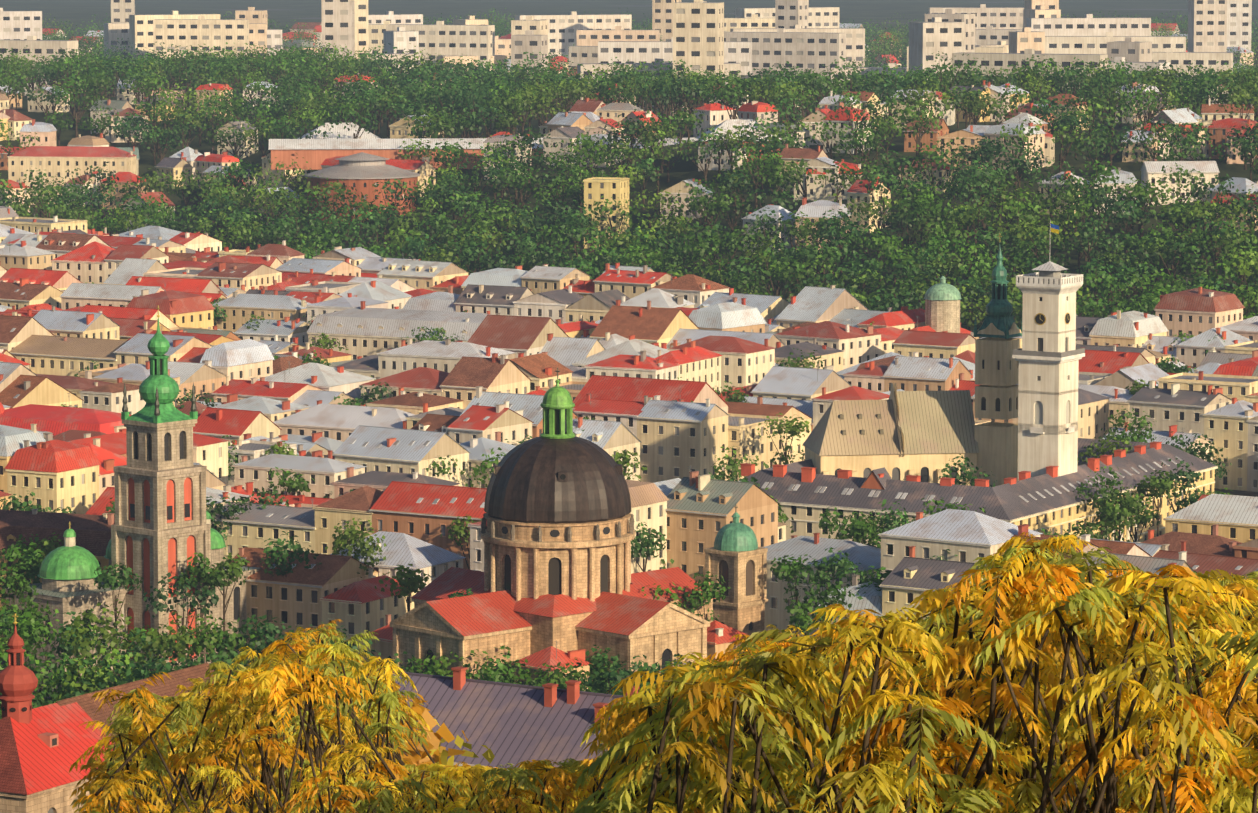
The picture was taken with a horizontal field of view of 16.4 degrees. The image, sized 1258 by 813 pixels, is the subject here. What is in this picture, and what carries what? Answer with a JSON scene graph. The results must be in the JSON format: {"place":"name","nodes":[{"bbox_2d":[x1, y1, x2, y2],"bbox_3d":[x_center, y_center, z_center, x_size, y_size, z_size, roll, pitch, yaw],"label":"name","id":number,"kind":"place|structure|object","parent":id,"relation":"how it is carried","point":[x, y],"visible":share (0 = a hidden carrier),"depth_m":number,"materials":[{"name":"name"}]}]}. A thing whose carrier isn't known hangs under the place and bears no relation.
{"place":"outdoors","nodes":[
{"label":"outdoors","id":0,"kind":"place"},
{"bbox_2d":[0,0,1257,702],"bbox_3d":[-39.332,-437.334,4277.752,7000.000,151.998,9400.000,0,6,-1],"label":"ground","id":1,"kind":"structure","parent":0,"point":[82,12],"depth_m":1741.27,"materials":[{"name":"green plant"}]},
{"bbox_2d":[0,613,216,812],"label":"hill church","id":2,"kind":"structure","parent":1,"relation":"on","point":[43,749],"depth_m":372.73,"materials":[{"name":"tile"}]},
{"bbox_2d":[5,305,261,676],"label":"church","id":3,"kind":"structure","parent":1,"relation":"on","point":[163,518],"depth_m":694.94,"materials":[{"name":"stone"}]},
{"bbox_2d":[0,301,880,639],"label":"buildings","id":4,"kind":"structure","parent":1,"relation":"on","point":[362,331],"depth_m":866.32,"materials":[{"name":"metal"}]},
{"bbox_2d":[72,614,933,812],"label":"gold crowns","id":5,"kind":"object","parent":1,"relation":"on","point":[438,753],"depth_m":152.56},
{"bbox_2d":[377,666,639,776],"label":"slope house","id":6,"kind":"structure","parent":1,"relation":"on","point":[512,724],"depth_m":285.35,"materials":[{"name":"metal"}]},
{"bbox_2d":[361,367,767,691],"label":"domed church","id":7,"kind":"structure","parent":1,"relation":"on","point":[555,582],"depth_m":655.43,"materials":[{"name":"stone"}]},
{"bbox_2d":[0,321,1204,704],"bbox_3d":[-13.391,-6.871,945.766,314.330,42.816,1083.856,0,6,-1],"label":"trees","id":8,"kind":"object","parent":1,"relation":"on","point":[1134,539],"visible":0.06,"depth_m":697.47,"materials":[{"name":"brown plant"}]},
{"bbox_2d":[0,282,1231,718],"bbox_3d":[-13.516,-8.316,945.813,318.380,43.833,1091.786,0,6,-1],"label":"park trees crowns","id":9,"kind":"object","parent":8,"relation":"attached to","point":[32,630],"visible":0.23,"depth_m":686.52,"materials":[{"name":"green plant"}]},
{"bbox_2d":[0,0,1251,119],"bbox_3d":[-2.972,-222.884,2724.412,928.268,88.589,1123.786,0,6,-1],"label":"apartment blocks","id":10,"kind":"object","parent":1,"relation":"on","point":[698,34],"visible":0.46,"depth_m":2730.28,"materials":[{"name":"concrete"}]},
{"bbox_2d":[0,206,1257,657],"bbox_3d":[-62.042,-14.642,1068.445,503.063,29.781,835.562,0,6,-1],"label":"city blocks","id":11,"kind":"structure","parent":1,"relation":"on","point":[488,384],"depth_m":945.54,"materials":[{"name":"metal"}]},
{"bbox_2d":[0,22,1257,332],"bbox_3d":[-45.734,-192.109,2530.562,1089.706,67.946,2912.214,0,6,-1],"label":"houses","id":12,"kind":"structure","parent":1,"relation":"on","point":[364,162],"depth_m":1524.54,"materials":[{"name":"metal"}]},
{"bbox_2d":[0,14,1257,330],"bbox_3d":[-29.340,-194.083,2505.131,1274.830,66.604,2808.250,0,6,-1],"label":"forest trunks","id":13,"kind":"object","parent":1,"relation":"on","point":[674,106],"visible":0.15,"depth_m":1474.33,"materials":[{"name":"brown plant"}]},
{"bbox_2d":[0,7,1257,327],"bbox_3d":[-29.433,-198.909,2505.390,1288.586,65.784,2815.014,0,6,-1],"label":"forest crowns","id":14,"kind":"object","parent":13,"relation":"attached to","point":[522,89],"visible":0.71,"depth_m":1448.64,"materials":[{"name":"green plant"}]},
{"bbox_2d":[69,532,1257,812],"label":"autumn trees","id":15,"kind":"object","parent":1,"relation":"on","point":[1019,614],"depth_m":26.80,"materials":[{"name":"yellow plant"}]},
{"bbox_2d":[803,233,1021,486],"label":"cathedral","id":16,"kind":"structure","parent":1,"relation":"on","point":[926,436],"depth_m":823.97,"materials":[{"name":"paint"}]},
{"bbox_2d":[739,224,1217,546],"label":"town hall","id":17,"kind":"structure","parent":1,"relation":"on","point":[1039,494],"depth_m":808.08,"materials":[{"name":"paint"}]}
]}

